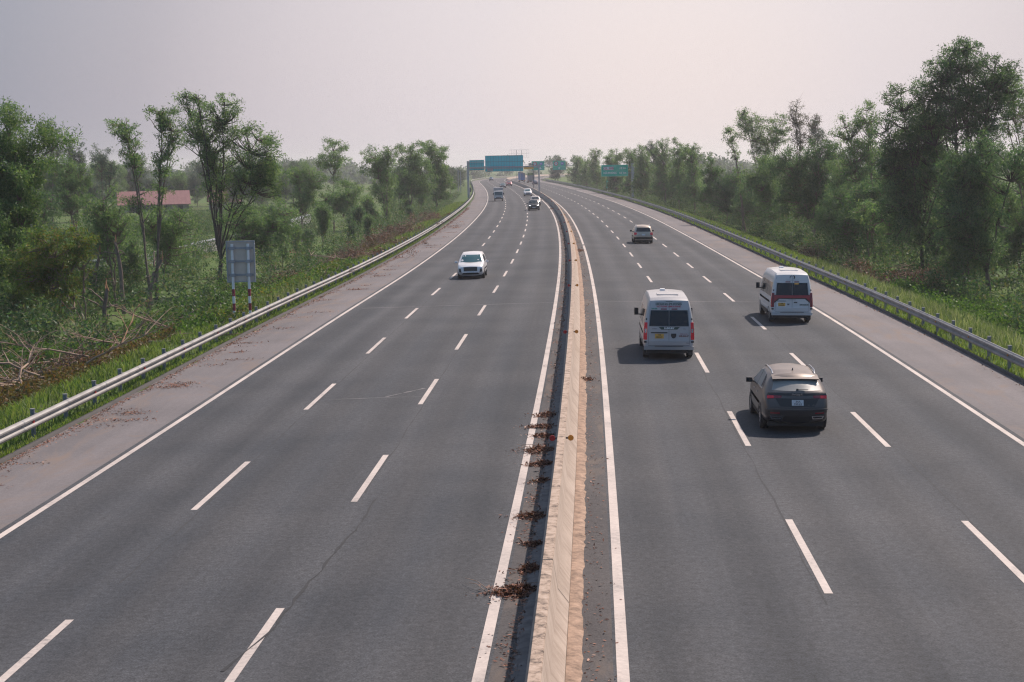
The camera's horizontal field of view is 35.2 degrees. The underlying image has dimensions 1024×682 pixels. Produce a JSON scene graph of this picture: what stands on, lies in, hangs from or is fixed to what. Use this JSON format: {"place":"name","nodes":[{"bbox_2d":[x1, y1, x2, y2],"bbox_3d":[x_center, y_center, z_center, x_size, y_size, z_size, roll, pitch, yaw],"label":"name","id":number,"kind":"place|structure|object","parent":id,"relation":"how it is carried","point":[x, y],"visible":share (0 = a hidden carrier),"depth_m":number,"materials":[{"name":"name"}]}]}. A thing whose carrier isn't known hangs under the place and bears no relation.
{"place":"outdoors","nodes":[
{"label":"outdoors","id":0,"kind":"place"},
{"bbox_2d":[0,177,507,528],"bbox_3d":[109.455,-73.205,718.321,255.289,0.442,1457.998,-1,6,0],"label":"shoulder","id":1,"kind":"object","parent":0,"point":[79,453],"visible":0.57,"depth_m":55.62},
{"bbox_2d":[455,251,487,278],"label":"white suv","id":2,"kind":"object","parent":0,"point":[472,263],"visible":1,"depth_m":111.06,"materials":[{"name":"paint"}]},
{"bbox_2d":[0,176,1023,681],"bbox_3d":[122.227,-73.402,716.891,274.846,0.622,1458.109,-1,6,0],"label":"road","id":3,"kind":"structure","parent":0,"point":[924,580],"depth_m":36.90,"materials":[{"name":"grey asphalt"}]},
{"bbox_2d":[0,180,487,537],"bbox_3d":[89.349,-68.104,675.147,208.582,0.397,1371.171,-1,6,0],"label":"edge line","id":4,"kind":"object","parent":3,"relation":"on","point":[30,516],"visible":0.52,"depth_m":50.09,"materials":[{"name":"paint"}]},
{"bbox_2d":[221,497,377,670],"bbox_3d":[-3.768,4.447,31.805,0.286,0.048,13.012,0,6,6],"label":"road crack","id":5,"kind":"object","parent":3,"relation":"on","point":[295,597],"visible":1,"depth_m":29.93,"materials":[{"name":"grey asphalt"}]},
{"bbox_2d":[465,578,536,603],"bbox_3d":[0.092,4.467,29.473,1.925,0.210,1.553,-2,6,-5],"label":"leaf pile","id":6,"kind":"object","parent":3,"relation":"on","point":[513,589],"visible":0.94,"depth_m":29.32,"materials":[{"name":"brown plant"}]},
{"bbox_2d":[0,178,1023,681],"bbox_3d":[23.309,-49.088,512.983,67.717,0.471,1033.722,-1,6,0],"label":"lane dashes","id":7,"kind":"object","parent":3,"relation":"on","point":[264,630],"visible":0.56,"depth_m":33.58,"materials":[{"name":"paint"}]},
{"bbox_2d":[472,180,560,681],"bbox_3d":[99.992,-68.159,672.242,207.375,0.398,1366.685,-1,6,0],"label":"edge line","id":8,"kind":"object","parent":3,"relation":"on","point":[480,669],"visible":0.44,"depth_m":34.35,"materials":[{"name":"paint"}]},
{"bbox_2d":[510,187,569,681],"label":"dirt","id":9,"kind":"structure","parent":3,"relation":"on","point":[520,659],"depth_m":34.16,"materials":[{"name":"brown soil"}]},
{"bbox_2d":[514,178,629,681],"bbox_3d":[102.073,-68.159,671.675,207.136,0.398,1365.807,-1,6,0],"label":"edge line","id":10,"kind":"object","parent":3,"relation":"on","point":[622,662],"visible":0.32,"depth_m":34.17,"materials":[{"name":"paint"}]},
{"bbox_2d":[565,216,586,681],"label":"dirt","id":11,"kind":"structure","parent":3,"relation":"on","point":[574,661],"depth_m":33.82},
{"bbox_2d":[703,371,827,604],"bbox_3d":[6.313,2.873,43.936,0.137,0.099,31.222,-1,6,3],"label":"paving seam","id":12,"kind":"object","parent":3,"relation":"on","point":[818,589],"visible":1,"depth_m":37.30,"materials":[{"name":"grey asphalt"}]},
{"bbox_2d":[537,178,1023,445],"bbox_3d":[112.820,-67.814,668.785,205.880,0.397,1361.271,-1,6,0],"label":"edge line","id":13,"kind":"object","parent":3,"relation":"on","point":[953,397],"visible":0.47,"depth_m":59.59,"materials":[{"name":"paint"}]},
{"bbox_2d":[695,268,1023,572],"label":"paving seam","id":14,"kind":"object","parent":3,"relation":"on","point":[1008,558],"visible":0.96,"depth_m":40.20,"materials":[{"name":"black asphalt"}]},
{"bbox_2d":[0,161,1023,464],"bbox_3d":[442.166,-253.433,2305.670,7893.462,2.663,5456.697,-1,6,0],"label":"ground","id":15,"kind":"structure","parent":0,"point":[204,203],"depth_m":165.78,"materials":[{"name":"soil"}]},
{"bbox_2d":[0,95,87,332],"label":"leafy tree","id":16,"kind":"object","parent":15,"relation":"on","point":[20,171],"visible":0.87,"depth_m":98.47,"materials":[{"name":"green plant"}]},
{"bbox_2d":[23,189,67,246],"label":"leafy tree","id":17,"kind":"object","parent":15,"relation":"on","point":[52,211],"visible":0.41,"depth_m":149.68,"materials":[{"name":"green plant"}]},
{"bbox_2d":[0,220,104,336],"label":"broadleaf tree","id":18,"kind":"object","parent":15,"relation":"on","point":[42,268],"visible":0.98,"depth_m":91.25,"materials":[{"name":"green plant"}]},
{"bbox_2d":[44,154,95,233],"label":"acacia tree","id":19,"kind":"object","parent":15,"relation":"on","point":[70,185],"visible":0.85,"depth_m":183.26,"materials":[{"name":"green plant"}]},
{"bbox_2d":[0,259,146,374],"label":"undergrowth","id":20,"kind":"object","parent":15,"relation":"on","point":[4,337],"visible":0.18,"depth_m":109.68,"materials":[{"name":"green plant"}]},
{"bbox_2d":[0,319,148,384],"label":"brush heap","id":21,"kind":"object","parent":15,"relation":"on","point":[58,359],"visible":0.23,"depth_m":71.32,"materials":[{"name":"brown plant"}]},
{"bbox_2d":[0,319,90,359],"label":"fallen branch","id":22,"kind":"object","parent":21,"relation":"on","point":[29,346],"visible":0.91,"depth_m":69.34,"materials":[{"name":"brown wood"}]},
{"bbox_2d":[84,307,176,364],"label":"fallen branch","id":23,"kind":"object","parent":21,"relation":"on","point":[111,349],"visible":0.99,"depth_m":68.41,"materials":[{"name":"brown wood"}]},
{"bbox_2d":[62,137,87,224],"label":"eucalyptus","id":24,"kind":"object","parent":15,"relation":"on","point":[79,156],"visible":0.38,"depth_m":248.12,"materials":[{"name":"green plant"}]},
{"bbox_2d":[88,143,121,201],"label":"eucalyptus","id":25,"kind":"object","parent":15,"relation":"on","point":[101,159],"visible":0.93,"depth_m":238.00,"materials":[{"name":"green plant"}]},
{"bbox_2d":[77,184,140,311],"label":"acacia tree","id":26,"kind":"object","parent":15,"relation":"on","point":[105,223],"visible":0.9,"depth_m":117.35,"materials":[{"name":"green plant"}]},
{"bbox_2d":[105,236,153,297],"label":"bushy tree","id":27,"kind":"object","parent":15,"relation":"on","point":[132,253],"visible":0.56,"depth_m":128.71,"materials":[{"name":"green plant"}]},
{"bbox_2d":[103,117,156,304],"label":"acacia tree","id":28,"kind":"object","parent":15,"relation":"on","point":[125,139],"visible":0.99,"depth_m":120.68,"materials":[{"name":"green plant"}]},
{"bbox_2d":[123,156,152,191],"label":"woodland tree","id":29,"kind":"object","parent":15,"relation":"on","point":[129,178],"visible":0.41,"depth_m":448.27,"materials":[{"name":"green plant"}]},
{"bbox_2d":[117,190,190,212],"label":"house","id":30,"kind":"structure","parent":15,"relation":"on","point":[180,199],"depth_m":372.09,"materials":[{"name":"paint"}]},
{"bbox_2d":[123,205,204,287],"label":"acacia tree","id":31,"kind":"object","parent":15,"relation":"on","point":[171,238],"visible":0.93,"depth_m":133.96,"materials":[{"name":"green plant"}]},
{"bbox_2d":[142,103,187,299],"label":"acacia tree","id":32,"kind":"object","parent":15,"relation":"on","point":[164,121],"visible":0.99,"depth_m":123.47,"materials":[{"name":"green plant"}]},
{"bbox_2d":[167,170,188,189],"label":"woodland tree","id":33,"kind":"object","parent":15,"relation":"on","point":[178,181],"visible":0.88,"depth_m":418.96,"materials":[{"name":"green plant"}]},
{"bbox_2d":[186,170,204,206],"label":"woodland tree","id":34,"kind":"object","parent":15,"relation":"on","point":[194,182],"visible":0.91,"depth_m":419.08,"materials":[{"name":"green plant"}]},
{"bbox_2d":[0,225,416,411],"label":"weeds","id":35,"kind":"object","parent":15,"relation":"on","point":[14,391],"visible":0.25,"depth_m":66.97,"materials":[{"name":"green plant"}]},
{"bbox_2d":[15,327,63,386],"bbox_3d":[-18.707,0.517,63.835,1.960,1.883,4.560,7,9,-13],"label":"fallen branch","id":36,"kind":"object","parent":35,"relation":"on","point":[28,361],"visible":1,"depth_m":64.07,"materials":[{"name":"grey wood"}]},
{"bbox_2d":[0,192,461,384],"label":"undergrowth","id":37,"kind":"object","parent":15,"relation":"on","point":[206,228],"visible":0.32,"depth_m":121.66,"materials":[{"name":"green plant"}]},
{"bbox_2d":[171,89,293,281],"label":"acacia tree","id":38,"kind":"object","parent":15,"relation":"on","point":[268,167],"visible":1,"depth_m":129.29,"materials":[{"name":"green plant"}]},
{"bbox_2d":[0,201,468,457],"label":"grass","id":39,"kind":"structure","parent":15,"relation":"on","point":[38,399],"depth_m":63.56,"materials":[{"name":"green plant"}]},
{"bbox_2d":[226,240,255,321],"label":"road sign","id":40,"kind":"object","parent":15,"relation":"on","point":[240,261],"visible":0.87,"depth_m":83.27,"materials":[{"name":"white metal"}]},
{"bbox_2d":[153,256,352,334],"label":"weeds","id":41,"kind":"object","parent":15,"relation":"on","point":[245,301],"visible":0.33,"depth_m":97.33,"materials":[{"name":"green plant"}]},
{"bbox_2d":[0,177,506,462],"bbox_3d":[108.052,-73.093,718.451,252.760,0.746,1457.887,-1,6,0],"label":"kerb","id":42,"kind":"structure","parent":15,"relation":"on","point":[67,426],"depth_m":61.54,"materials":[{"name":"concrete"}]},
{"bbox_2d":[218,196,300,267],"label":"acacia tree","id":43,"kind":"object","parent":15,"relation":"on","point":[259,231],"visible":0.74,"depth_m":149.96,"materials":[{"name":"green plant"}]},
{"bbox_2d":[0,173,564,443],"bbox_3d":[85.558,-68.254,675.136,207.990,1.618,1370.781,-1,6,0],"label":"guardrail","id":44,"kind":"object","parent":15,"relation":"on","point":[33,421],"visible":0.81,"depth_m":64.44,"materials":[{"name":"metal"}]},
{"bbox_2d":[248,274,322,310],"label":"seeding grass","id":45,"kind":"structure","parent":15,"relation":"on","point":[308,284],"depth_m":95.63,"materials":[{"name":"green plant"}]},
{"bbox_2d":[286,162,330,241],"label":"acacia tree","id":46,"kind":"object","parent":15,"relation":"on","point":[305,196],"visible":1,"depth_m":213.67,"materials":[{"name":"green plant"}]},
{"bbox_2d":[311,198,337,250],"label":"bushy tree","id":47,"kind":"object","parent":15,"relation":"on","point":[323,216],"visible":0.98,"depth_m":190.61,"materials":[{"name":"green plant"}]},
{"bbox_2d":[311,136,352,231],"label":"acacia tree","id":48,"kind":"object","parent":15,"relation":"on","point":[337,159],"visible":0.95,"depth_m":238.59,"materials":[{"name":"green plant"}]},
{"bbox_2d":[311,177,366,219],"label":"acacia tree","id":49,"kind":"object","parent":15,"relation":"on","point":[338,201],"visible":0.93,"depth_m":233.91,"materials":[{"name":"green plant"}]},
{"bbox_2d":[290,240,418,267],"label":"brush heap","id":50,"kind":"object","parent":15,"relation":"on","point":[352,254],"visible":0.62,"depth_m":140.39,"materials":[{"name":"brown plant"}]},
{"bbox_2d":[357,144,399,225],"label":"acacia tree","id":51,"kind":"object","parent":15,"relation":"on","point":[382,173],"visible":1,"depth_m":248.21,"materials":[{"name":"green plant"}]},
{"bbox_2d":[345,226,425,247],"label":"brush heap","id":52,"kind":"object","parent":15,"relation":"on","point":[381,238],"visible":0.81,"depth_m":162.98,"materials":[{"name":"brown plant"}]},
{"bbox_2d":[369,220,444,238],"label":"brush heap","id":53,"kind":"object","parent":15,"relation":"on","point":[402,228],"visible":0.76,"depth_m":189.52,"materials":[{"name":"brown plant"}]},
{"bbox_2d":[389,139,440,204],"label":"acacia tree","id":54,"kind":"object","parent":15,"relation":"on","point":[412,179],"visible":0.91,"depth_m":279.36,"materials":[{"name":"green plant"}]},
{"bbox_2d":[418,139,456,208],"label":"acacia tree","id":55,"kind":"object","parent":15,"relation":"on","point":[442,182],"visible":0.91,"depth_m":296.73,"materials":[{"name":"green plant"}]},
{"bbox_2d":[467,155,540,197],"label":"sign gantry","id":56,"kind":"object","parent":15,"relation":"on","point":[497,163],"visible":0.98,"depth_m":381.74,"materials":[{"name":"metal"}]},
{"bbox_2d":[0,257,1023,367],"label":"weeds","id":57,"kind":"object","parent":15,"relation":"on","point":[981,311],"visible":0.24,"depth_m":95.48,"materials":[{"name":"green plant"}]},
{"bbox_2d":[93,142,1022,184],"bbox_3d":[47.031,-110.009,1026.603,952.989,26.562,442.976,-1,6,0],"label":"woodland","id":58,"kind":"object","parent":15,"relation":"on","point":[349,171],"visible":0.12,"depth_m":916.91,"materials":[{"name":"green plant"}]},
{"bbox_2d":[582,148,605,185],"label":"acacia tree","id":59,"kind":"object","parent":15,"relation":"on","point":[593,172],"visible":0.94,"depth_m":460.94,"materials":[{"name":"green plant"}]},
{"bbox_2d":[600,149,625,192],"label":"acacia tree","id":60,"kind":"object","parent":15,"relation":"on","point":[614,180],"visible":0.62,"depth_m":402.70,"materials":[{"name":"green plant"}]},
{"bbox_2d":[601,163,634,196],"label":"distance sign","id":61,"kind":"object","parent":15,"relation":"on","point":[614,170],"visible":0.98,"depth_m":347.88,"materials":[{"name":"metal"}]},
{"bbox_2d":[618,147,641,195],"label":"acacia tree","id":62,"kind":"object","parent":15,"relation":"on","point":[628,161],"visible":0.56,"depth_m":372.47,"materials":[{"name":"green plant"}]},
{"bbox_2d":[628,143,656,199],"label":"acacia tree","id":63,"kind":"object","parent":15,"relation":"on","point":[641,181],"visible":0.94,"depth_m":342.18,"materials":[{"name":"green plant"}]},
{"bbox_2d":[649,138,673,200],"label":"acacia tree","id":64,"kind":"object","parent":15,"relation":"on","point":[661,170],"visible":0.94,"depth_m":328.38,"materials":[{"name":"green plant"}]},
{"bbox_2d":[664,137,692,208],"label":"acacia tree","id":65,"kind":"object","parent":15,"relation":"on","point":[678,174],"visible":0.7,"depth_m":297.28,"materials":[{"name":"green plant"}]},
{"bbox_2d":[675,143,705,214],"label":"acacia tree","id":66,"kind":"object","parent":15,"relation":"on","point":[693,184],"visible":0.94,"depth_m":273.04,"materials":[{"name":"green plant"}]},
{"bbox_2d":[694,152,725,218],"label":"leafy tree","id":67,"kind":"object","parent":15,"relation":"on","point":[707,193],"visible":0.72,"depth_m":254.13,"materials":[{"name":"green plant"}]},
{"bbox_2d":[708,177,740,225],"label":"acacia tree","id":68,"kind":"object","parent":15,"relation":"on","point":[724,203],"visible":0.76,"depth_m":234.11,"materials":[{"name":"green plant"}]},
{"bbox_2d":[721,126,745,230],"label":"acacia tree","id":69,"kind":"object","parent":15,"relation":"on","point":[731,141],"visible":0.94,"depth_m":203.85,"materials":[{"name":"green plant"}]},
{"bbox_2d":[722,170,762,230],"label":"acacia tree","id":70,"kind":"object","parent":15,"relation":"on","point":[748,206],"visible":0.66,"depth_m":218.25,"materials":[{"name":"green plant"}]},
{"bbox_2d":[733,106,792,171],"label":"acacia tree","id":71,"kind":"object","parent":15,"relation":"on","point":[773,139],"visible":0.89,"depth_m":237.42,"materials":[{"name":"green plant"}]},
{"bbox_2d":[735,151,795,223],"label":"acacia tree","id":72,"kind":"object","parent":15,"relation":"on","point":[765,190],"visible":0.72,"depth_m":197.62,"materials":[{"name":"green plant"}]},
{"bbox_2d":[761,199,796,226],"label":"bushy tree","id":73,"kind":"object","parent":15,"relation":"on","point":[772,211],"visible":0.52,"depth_m":196.70,"materials":[{"name":"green plant"}]},
{"bbox_2d":[541,175,1023,370],"bbox_3d":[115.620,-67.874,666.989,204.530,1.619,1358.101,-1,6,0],"label":"guardrail","id":74,"kind":"object","parent":15,"relation":"on","point":[990,347],"visible":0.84,"depth_m":87.20,"materials":[{"name":"metal"}]},
{"bbox_2d":[573,180,1023,331],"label":"undergrowth","id":75,"kind":"object","parent":15,"relation":"on","point":[784,233],"visible":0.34,"depth_m":138.54,"materials":[{"name":"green plant"}]},
{"bbox_2d":[758,136,846,246],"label":"acacia tree","id":76,"kind":"object","parent":15,"relation":"on","point":[815,175],"visible":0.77,"depth_m":176.91,"materials":[{"name":"green plant"}]},
{"bbox_2d":[786,91,822,216],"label":"tree","id":77,"kind":"object","parent":15,"relation":"on","point":[799,125],"visible":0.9,"depth_m":227.82,"materials":[{"name":"green plant"}]},
{"bbox_2d":[598,191,1023,378],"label":"grass","id":78,"kind":"structure","parent":15,"relation":"on","point":[759,239],"depth_m":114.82,"materials":[{"name":"green plant"}]},
{"bbox_2d":[790,236,842,262],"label":"brush heap","id":79,"kind":"object","parent":15,"relation":"on","point":[808,251],"visible":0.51,"depth_m":149.02,"materials":[{"name":"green plant"}]},
{"bbox_2d":[806,152,853,250],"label":"acacia tree","id":80,"kind":"object","parent":15,"relation":"on","point":[820,220],"visible":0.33,"depth_m":163.02,"materials":[{"name":"green plant"}]},
{"bbox_2d":[828,193,879,258],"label":"bushy tree","id":81,"kind":"object","parent":15,"relation":"on","point":[842,222],"visible":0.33,"depth_m":150.37,"materials":[{"name":"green plant"}]},
{"bbox_2d":[820,171,898,251],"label":"acacia tree","id":82,"kind":"object","parent":15,"relation":"on","point":[834,213],"visible":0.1,"depth_m":159.43,"materials":[{"name":"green plant"}]},
{"bbox_2d":[827,100,892,259],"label":"acacia tree","id":83,"kind":"object","parent":15,"relation":"on","point":[865,153],"visible":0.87,"depth_m":153.87,"materials":[{"name":"green plant"}]},
{"bbox_2d":[841,251,889,283],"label":"brush heap","id":84,"kind":"object","parent":15,"relation":"on","point":[859,263],"visible":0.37,"depth_m":130.25,"materials":[{"name":"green plant"}]},
{"bbox_2d":[846,177,889,265],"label":"bushy tree","id":85,"kind":"object","parent":15,"relation":"on","point":[867,191],"visible":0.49,"depth_m":145.24,"materials":[{"name":"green plant"}]},
{"bbox_2d":[848,177,944,269],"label":"bushy tree","id":86,"kind":"object","parent":15,"relation":"on","point":[889,227],"visible":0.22,"depth_m":139.04,"materials":[{"name":"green plant"}]},
{"bbox_2d":[794,256,1023,366],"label":"seeding grass","id":87,"kind":"structure","parent":15,"relation":"on","point":[893,292],"depth_m":81.37,"materials":[{"name":"green plant"}]},
{"bbox_2d":[861,82,960,270],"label":"acacia tree","id":88,"kind":"object","parent":15,"relation":"on","point":[905,195],"visible":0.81,"depth_m":124.31,"materials":[{"name":"green plant"}]},
{"bbox_2d":[879,244,950,290],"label":"brush heap","id":89,"kind":"object","parent":15,"relation":"on","point":[896,273],"visible":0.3,"depth_m":111.16,"materials":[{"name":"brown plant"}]},
{"bbox_2d":[905,36,1023,193],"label":"acacia tree","id":90,"kind":"object","parent":15,"relation":"on","point":[964,92],"visible":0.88,"depth_m":120.96,"materials":[{"name":"green plant"}]},
{"bbox_2d":[918,192,1012,278],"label":"bushy tree","id":91,"kind":"object","parent":15,"relation":"on","point":[933,245],"visible":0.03,"depth_m":122.39,"materials":[{"name":"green plant"}]},
{"bbox_2d":[918,126,1023,293],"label":"acacia tree","id":92,"kind":"object","parent":15,"relation":"on","point":[969,178],"visible":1,"depth_m":108.11,"materials":[{"name":"green plant"}]},
{"bbox_2d":[931,195,1010,285],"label":"bushy tree","id":93,"kind":"object","parent":15,"relation":"on","point":[948,260],"visible":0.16,"depth_m":112.14,"materials":[{"name":"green plant"}]},
{"bbox_2d":[992,75,1023,213],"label":"acacia tree","id":94,"kind":"object","parent":15,"relation":"on","point":[1015,118],"visible":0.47,"depth_m":127.31,"materials":[{"name":"green plant"}]},
{"bbox_2d":[994,185,1023,275],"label":"leafy tree","id":95,"kind":"object","parent":15,"relation":"on","point":[1011,208],"visible":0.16,"depth_m":134.56,"materials":[{"name":"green plant"}]},
{"bbox_2d":[997,199,1023,278],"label":"acacia tree","id":96,"kind":"object","parent":15,"relation":"on","point":[1015,238],"visible":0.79,"depth_m":126.24,"materials":[{"name":"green plant"}]},
{"bbox_2d":[0,0,1023,170],"label":"sky","id":97,"kind":"structure","parent":0,"point":[479,79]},
{"bbox_2d":[630,224,653,242],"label":"beige suv","id":98,"kind":"object","parent":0,"point":[642,233],"visible":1,"depth_m":154.59,"materials":[{"name":"paint"}]},
{"bbox_2d":[634,288,693,356],"bbox_3d":[6.201,-0.833,65.374,2.400,2.497,6.030,0,6,3],"label":"silver van","id":99,"kind":"object","parent":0,"point":[666,323],"visible":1,"depth_m":62.48,"materials":[{"name":"white paint"}]},
{"bbox_2d":[535,176,1023,437],"bbox_3d":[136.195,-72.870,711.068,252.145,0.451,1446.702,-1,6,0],"label":"shoulder","id":100,"kind":"object","parent":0,"point":[974,382],"visible":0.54,"depth_m":67.53},
{"bbox_2d":[0,207,1023,681],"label":"leaf litter","id":101,"kind":"object","parent":100,"relation":"on","point":[360,289],"visible":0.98,"depth_m":57.52,"materials":[{"name":"brown plant"}]},
{"bbox_2d":[541,176,1023,383],"bbox_3d":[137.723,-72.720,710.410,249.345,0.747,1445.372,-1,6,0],"label":"kerb","id":102,"kind":"structure","parent":100,"relation":"on","point":[992,365],"depth_m":78.92,"materials":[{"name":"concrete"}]},
{"bbox_2d":[756,266,812,321],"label":"white van","id":103,"kind":"object","parent":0,"point":[785,292],"visible":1,"depth_m":76.33,"materials":[{"name":"paint"}]},
{"bbox_2d":[746,363,827,427],"bbox_3d":[8.217,1.515,48.243,2.300,1.742,5.040,0,6,3],"label":"dark suv","id":104,"kind":"object","parent":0,"point":[786,394],"visible":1,"depth_m":46.15,"materials":[{"name":"paint"}]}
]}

